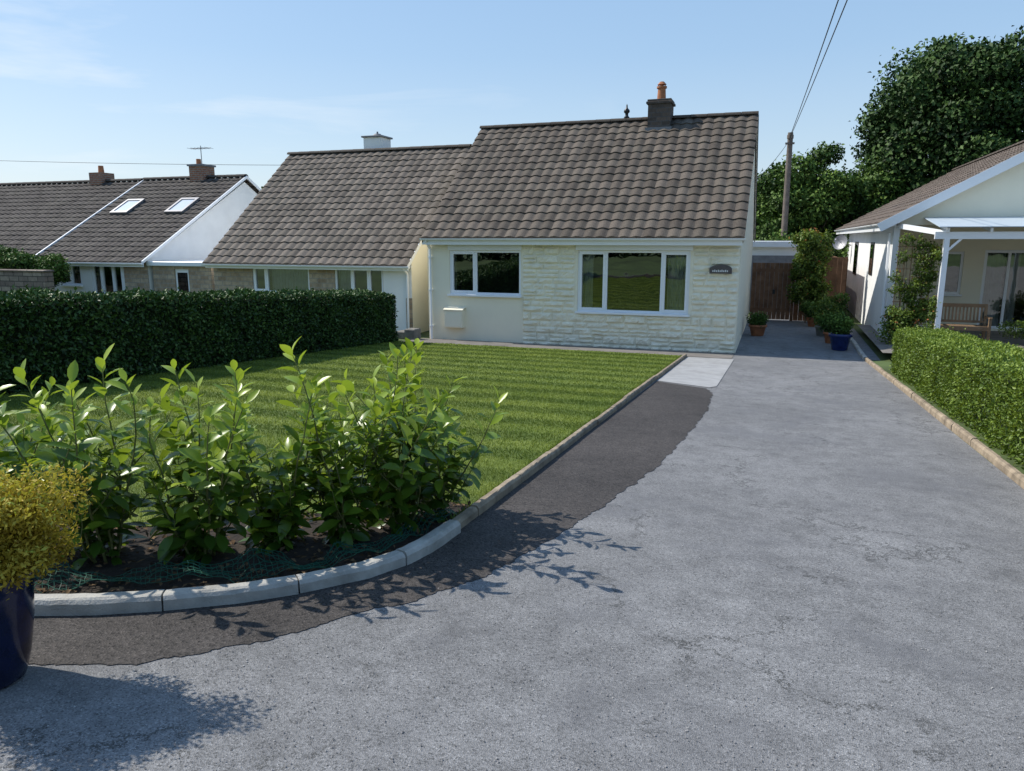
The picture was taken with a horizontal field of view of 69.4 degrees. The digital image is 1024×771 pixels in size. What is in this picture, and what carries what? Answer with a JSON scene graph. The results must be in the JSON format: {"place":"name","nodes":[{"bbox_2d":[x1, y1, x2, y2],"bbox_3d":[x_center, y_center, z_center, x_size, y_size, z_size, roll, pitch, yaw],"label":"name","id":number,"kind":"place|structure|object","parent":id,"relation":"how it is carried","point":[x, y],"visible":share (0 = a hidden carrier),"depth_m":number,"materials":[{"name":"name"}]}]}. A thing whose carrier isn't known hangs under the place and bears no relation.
{"place":"outdoors","nodes":[
{"label":"outdoors","id":0,"kind":"place"},
{"bbox_2d":[0,341,681,525],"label":"lawn","id":1,"kind":"structure","parent":0,"point":[429,443],"depth_m":9.60,"materials":[{"name":"green plant"}]},
{"bbox_2d":[33,498,471,593],"bbox_3d":[-4.225,0.870,4.774,7.757,0.162,2.110,1,11,6],"label":"soil bed","id":2,"kind":"object","parent":1,"relation":"on","point":[109,568],"depth_m":4.13,"materials":[{"name":"brown soil"}]},
{"bbox_2d":[0,376,62,487],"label":"laurel shrub","id":3,"kind":"object","parent":2,"relation":"on","point":[21,440],"visible":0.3,"depth_m":4.20,"materials":[{"name":"green plant"}]},
{"bbox_2d":[0,343,186,570],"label":"laurel shrub","id":4,"kind":"object","parent":2,"relation":"on","point":[108,512],"visible":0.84,"depth_m":3.93,"materials":[{"name":"green plant"}]},
{"bbox_2d":[129,359,264,568],"bbox_3d":[-1.742,0.462,4.122,1.011,1.168,0.722,4,12,19],"label":"laurel shrub","id":5,"kind":"object","parent":2,"relation":"on","point":[184,525],"visible":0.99,"depth_m":4.01,"materials":[{"name":"green plant"}]},
{"bbox_2d":[34,506,453,592],"bbox_3d":[-1.728,0.926,4.164,3.057,0.192,0.924,-4,12,-19],"label":"plastic garden netting","id":6,"kind":"object","parent":2,"relation":"on","point":[302,567],"visible":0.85,"depth_m":3.92,"materials":[{"name":"plastic"}]},
{"bbox_2d":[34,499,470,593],"bbox_3d":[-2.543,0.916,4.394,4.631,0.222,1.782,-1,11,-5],"label":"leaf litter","id":7,"kind":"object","parent":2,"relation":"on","point":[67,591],"visible":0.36,"depth_m":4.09,"materials":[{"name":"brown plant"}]},
{"bbox_2d":[213,360,336,553],"bbox_3d":[-1.397,0.426,4.311,0.836,1.243,0.568,0,11,1],"label":"laurel shrub","id":8,"kind":"object","parent":2,"relation":"on","point":[276,519],"visible":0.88,"depth_m":4.25,"materials":[{"name":"green plant"}]},
{"bbox_2d":[270,337,425,549],"bbox_3d":[-0.966,0.361,4.419,0.913,1.349,0.621,-1,11,-6],"label":"laurel shrub","id":9,"kind":"object","parent":2,"relation":"on","point":[337,510],"visible":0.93,"depth_m":4.37,"materials":[{"name":"green plant"}]},
{"bbox_2d":[331,337,459,534],"bbox_3d":[-0.742,0.384,4.665,0.847,1.291,1.124,0,11,-1],"label":"laurel shrub","id":10,"kind":"object","parent":2,"relation":"on","point":[397,497],"visible":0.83,"depth_m":4.57,"materials":[{"name":"green plant"}]},
{"bbox_2d":[377,338,507,522],"bbox_3d":[-0.495,0.316,5.048,0.821,1.190,0.970,-2,11,-11],"label":"laurel shrub","id":11,"kind":"object","parent":2,"relation":"on","point":[452,475],"visible":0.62,"depth_m":4.87,"materials":[{"name":"green plant"}]},
{"bbox_2d":[0,353,1023,770],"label":"driveway asphalt","id":12,"kind":"structure","parent":0,"point":[812,417],"depth_m":3.28,"materials":[{"name":"grey asphalt"}]},
{"bbox_2d":[0,460,101,689],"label":"potted golden shrub","id":13,"kind":"object","parent":12,"relation":"on","point":[26,533],"visible":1,"depth_m":2.80,"materials":[{"name":"yellow plant"}]},
{"bbox_2d":[29,381,712,664],"bbox_3d":[0.293,0.650,7.139,3.042,0.668,11.244,8,14,36],"label":"dark asphalt strip","id":14,"kind":"object","parent":12,"relation":"on","point":[634,440],"visible":0.98,"depth_m":4.22,"materials":[{"name":"grey asphalt"}]},
{"bbox_2d":[3,424,1023,770],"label":"loose chippings","id":15,"kind":"object","parent":12,"relation":"on","point":[529,654],"visible":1,"depth_m":2.94,"materials":[{"name":"gravel"}]},
{"bbox_2d":[657,357,733,386],"bbox_3d":[3.649,-0.310,14.383,1.020,0.319,5.150,4,12,19],"label":"concrete apron","id":16,"kind":"object","parent":12,"relation":"on","point":[703,372],"visible":1,"depth_m":13.95,"materials":[{"name":"grey concrete"}]},
{"bbox_2d":[0,0,1023,188],"label":"sky","id":17,"kind":"structure","parent":0,"point":[94,83],"materials":[{"name":"blue"}]},
{"bbox_2d":[411,338,734,358],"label":"front path","id":18,"kind":"structure","parent":0,"point":[633,350],"depth_m":18.71,"materials":[{"name":"grey concrete"}]},
{"bbox_2d":[399,309,1023,501],"bbox_3d":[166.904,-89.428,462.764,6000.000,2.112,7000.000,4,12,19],"label":"ground","id":19,"kind":"structure","parent":0,"point":[885,362],"depth_m":14.35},
{"bbox_2d":[0,269,54,302],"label":"garden stone wall","id":20,"kind":"structure","parent":19,"relation":"on","point":[21,278],"depth_m":22.70,"materials":[{"name":"grey stone"}]},
{"bbox_2d":[0,245,73,286],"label":"garden shrubs","id":21,"kind":"object","parent":19,"relation":"on","point":[13,258],"visible":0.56,"depth_m":23.94,"materials":[{"name":"green plant"}]},
{"bbox_2d":[0,166,141,254],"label":"semi bungalow","id":22,"kind":"object","parent":19,"relation":"on","point":[37,218],"visible":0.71,"depth_m":30.20,"materials":[{"name":"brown tile"}]},
{"bbox_2d":[36,146,260,293],"bbox_3d":[-12.877,-6.025,30.299,5.200,7.250,11.033,4,12,19],"label":"white semi bungalow","id":23,"kind":"object","parent":19,"relation":"on","point":[118,243],"visible":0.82,"depth_m":27.18,"materials":[{"name":"tile"}]},
{"bbox_2d":[60,266,121,291],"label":"left window","id":24,"kind":"structure","parent":23,"relation":"in","point":[75,277],"depth_m":26.72,"materials":[{"name":"black glass"}]},
{"bbox_2d":[91,266,123,293],"bbox_3d":[-13.993,-3.648,25.707,1.510,1.190,0.315,4,12,19],"label":"right window","id":25,"kind":"structure","parent":23,"relation":"in","point":[100,269],"depth_m":25.78,"materials":[{"name":"white plastic"}]},
{"bbox_2d":[146,259,214,291],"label":"brick outbuilding","id":26,"kind":"structure","parent":19,"relation":"on","point":[190,275],"depth_m":24.63,"materials":[{"name":"beige brick"}]},
{"bbox_2d":[0,284,398,394],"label":"privet hedge","id":27,"kind":"object","parent":19,"relation":"on","point":[54,334],"visible":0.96,"depth_m":12.17,"materials":[{"name":"green plant"}]},
{"bbox_2d":[34,520,460,615],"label":"curved kerb","id":28,"kind":"structure","parent":19,"relation":"on","point":[107,603],"depth_m":3.64,"materials":[{"name":"concrete"}]},
{"bbox_2d":[201,132,471,332],"bbox_3d":[-4.767,-5.392,26.561,7.320,7.260,9.782,4,12,19],"label":"buff brick bungalow","id":29,"kind":"object","parent":19,"relation":"on","point":[340,219],"visible":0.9,"depth_m":23.55,"materials":[{"name":"brown tile"}]},
{"bbox_2d":[253,269,309,291],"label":"left window","id":30,"kind":"structure","parent":29,"relation":"in","point":[266,279],"depth_m":23.24,"materials":[{"name":"glass"}]},
{"bbox_2d":[335,270,382,291],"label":"right window","id":31,"kind":"structure","parent":29,"relation":"in","point":[372,280],"depth_m":22.57,"materials":[{"name":"glass"}]},
{"bbox_2d":[396,328,420,339],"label":"stone steps","id":32,"kind":"structure","parent":19,"relation":"on","point":[412,333],"depth_m":20.37,"materials":[{"name":"grey stone"}]},
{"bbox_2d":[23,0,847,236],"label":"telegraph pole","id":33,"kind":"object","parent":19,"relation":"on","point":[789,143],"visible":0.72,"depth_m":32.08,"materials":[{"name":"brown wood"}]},
{"bbox_2d":[452,354,686,528],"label":"lawn edging kerb","id":34,"kind":"structure","parent":19,"relation":"on","point":[480,506],"depth_m":6.46,"materials":[{"name":"concrete"}]},
{"bbox_2d":[419,81,758,352],"bbox_3d":[2.970,-5.170,22.659,8.430,7.540,9.012,4,12,19],"label":"cream bungalow","id":35,"kind":"object","parent":19,"relation":"on","point":[626,231],"visible":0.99,"depth_m":19.80,"materials":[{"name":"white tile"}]},
{"bbox_2d":[447,250,521,297],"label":"left window","id":36,"kind":"structure","parent":35,"relation":"in","point":[473,273],"depth_m":22.37,"materials":[{"name":"glass"}]},
{"bbox_2d":[575,250,690,316],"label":"right window","id":37,"kind":"structure","parent":35,"relation":"in","point":[610,282],"depth_m":20.86,"materials":[{"name":"white plastic"}]},
{"bbox_2d":[753,185,771,240],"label":"hazel tree","id":38,"kind":"object","parent":19,"relation":"on","point":[759,216],"visible":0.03,"depth_m":40.80,"materials":[{"name":"green plant"}]},
{"bbox_2d":[749,241,798,313],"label":"white garage","id":39,"kind":"structure","parent":19,"relation":"on","point":[770,252],"depth_m":27.41,"materials":[{"name":"plastic"}]},
{"bbox_2d":[749,255,793,312],"bbox_3d":[9.655,-3.794,27.655,1.600,2.100,0.019,4,12,19],"label":"garage door","id":40,"kind":"structure","parent":39,"relation":"in","point":[761,259],"depth_m":27.53,"materials":[{"name":"brown wood"}]},
{"bbox_2d":[755,229,849,259],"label":"background shrubs","id":41,"kind":"object","parent":19,"relation":"on","point":[844,251],"visible":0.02,"depth_m":31.79,"materials":[{"name":"green plant"}]},
{"bbox_2d":[755,141,877,270],"bbox_3d":[14.668,-8.090,36.541,5.682,7.488,5.900,4,12,19],"label":"sycamore tree","id":42,"kind":"object","parent":19,"relation":"on","point":[820,194],"visible":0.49,"depth_m":34.82,"materials":[{"name":"green plant"}]},
{"bbox_2d":[793,255,847,320],"bbox_3d":[11.850,-4.026,28.980,1.600,2.160,8.380,4,12,19],"label":"garden fence","id":43,"kind":"object","parent":19,"relation":"on","point":[836,276],"visible":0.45,"depth_m":24.88,"materials":[{"name":"brown wood"}]},
{"bbox_2d":[850,337,867,359],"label":"side edging kerb","id":44,"kind":"structure","parent":19,"relation":"on","point":[861,353],"depth_m":18.57,"materials":[{"name":"concrete"}]},
{"bbox_2d":[816,150,912,229],"bbox_3d":[18.312,-8.408,37.984,5.938,7.567,6.187,4,12,19],"label":"sycamore tree","id":45,"kind":"object","parent":19,"relation":"on","point":[886,187],"visible":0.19,"depth_m":35.78,"materials":[{"name":"green plant"}]},
{"bbox_2d":[834,140,1023,337],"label":"neighbour bungalow","id":46,"kind":"object","parent":19,"relation":"on","point":[990,272],"visible":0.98,"depth_m":20.84,"materials":[{"name":"white paint"}]},
{"bbox_2d":[833,235,850,248],"bbox_3d":[13.235,-5.758,29.726,0.740,0.567,0.492,0,11,-1],"label":"satellite dish","id":47,"kind":"object","parent":46,"relation":"attached to","point":[840,241],"visible":0.97,"depth_m":29.76,"materials":[{"name":"grey metal"}]},
{"bbox_2d":[852,242,874,275],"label":"side windows","id":48,"kind":"structure","parent":46,"relation":"in","point":[872,247],"depth_m":23.35,"materials":[{"name":"black glass"}]},
{"bbox_2d":[934,252,963,296],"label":"small window","id":49,"kind":"structure","parent":46,"relation":"in","point":[946,293],"depth_m":21.13,"materials":[{"name":"white plastic"}]},
{"bbox_2d":[948,250,1023,329],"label":"french doors","id":50,"kind":"structure","parent":46,"relation":"in","point":[1002,285],"depth_m":20.91,"materials":[{"name":"white plastic"}]},
{"bbox_2d":[844,25,1023,197],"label":"oak tree","id":51,"kind":"object","parent":19,"relation":"on","point":[949,104],"visible":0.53,"depth_m":34.38,"materials":[{"name":"green plant"}]},
{"bbox_2d":[864,357,1023,488],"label":"driveway edging kerb","id":52,"kind":"structure","parent":19,"relation":"on","point":[1014,474],"depth_m":8.20,"materials":[{"name":"concrete"}]},
{"bbox_2d":[889,324,1023,469],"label":"box hedge","id":53,"kind":"object","parent":19,"relation":"on","point":[975,381],"visible":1,"depth_m":9.13,"materials":[{"name":"green plant"}]},
{"bbox_2d":[736,314,880,360],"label":"side driveway","id":54,"kind":"structure","parent":0,"point":[781,337],"depth_m":19.93,"materials":[{"name":"grey asphalt"}]},
{"bbox_2d":[746,311,768,335],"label":"potted shrub","id":55,"kind":"object","parent":54,"relation":"on","point":[757,325],"visible":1,"depth_m":21.37,"materials":[{"name":"green plant"}]},
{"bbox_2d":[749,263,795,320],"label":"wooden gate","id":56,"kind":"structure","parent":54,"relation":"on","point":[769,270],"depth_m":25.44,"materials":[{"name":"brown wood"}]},
{"bbox_2d":[797,300,817,326],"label":"potted shrub","id":57,"kind":"object","parent":54,"relation":"on","point":[804,306],"visible":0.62,"depth_m":23.67,"materials":[{"name":"green plant"}]},
{"bbox_2d":[785,226,835,322],"bbox_3d":[9.864,-3.670,24.499,1.517,3.206,0.962,4,12,19],"label":"climbing shrub","id":58,"kind":"object","parent":54,"relation":"on","point":[813,286],"visible":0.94,"depth_m":24.31,"materials":[{"name":"green plant"}]},
{"bbox_2d":[808,297,838,335],"bbox_3d":[9.001,-2.004,21.427,0.890,1.127,0.750,4,12,19],"label":"potted grass plant","id":59,"kind":"object","parent":54,"relation":"on","point":[822,307],"visible":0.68,"depth_m":21.33,"materials":[{"name":"green plant"}]},
{"bbox_2d":[814,310,846,343],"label":"potted shrub","id":60,"kind":"object","parent":54,"relation":"on","point":[824,318],"visible":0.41,"depth_m":19.89,"materials":[{"name":"green plant"}]},
{"bbox_2d":[820,291,849,315],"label":"potted shrub","id":61,"kind":"object","parent":54,"relation":"on","point":[843,307],"visible":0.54,"depth_m":22.45,"materials":[{"name":"green plant"}]},
{"bbox_2d":[826,313,854,350],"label":"potted shrub","id":62,"kind":"object","parent":54,"relation":"on","point":[840,334],"visible":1,"depth_m":18.57,"materials":[{"name":"green plant"}]},
{"bbox_2d":[858,325,1023,352],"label":"neighbour terrace","id":63,"kind":"structure","parent":0,"point":[883,347],"depth_m":19.52,"materials":[{"name":"grey concrete"}]},
{"bbox_2d":[868,232,942,343],"bbox_3d":[9.807,-2.228,17.936,1.661,2.926,1.218,16,19,54],"label":"climbing rose","id":64,"kind":"object","parent":63,"relation":"on","point":[912,316],"visible":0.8,"depth_m":18.06,"materials":[{"name":"green plant"}]},
{"bbox_2d":[897,216,1023,328],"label":"porch canopy","id":65,"kind":"object","parent":63,"relation":"on","point":[945,224],"visible":0.93,"depth_m":16.95,"materials":[{"name":"white plastic"}]},
{"bbox_2d":[931,303,992,340],"bbox_3d":[11.296,-1.568,18.619,1.210,0.948,0.610,4,12,19],"label":"wooden garden bench","id":66,"kind":"object","parent":63,"relation":"on","point":[984,327],"visible":0.77,"depth_m":18.68,"materials":[{"name":"brown wood"}]},
{"bbox_2d":[996,318,1023,339],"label":"patio planting","id":67,"kind":"object","parent":63,"relation":"on","point":[1016,324],"visible":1,"depth_m":17.55,"materials":[{"name":"green plant"}]}
]}

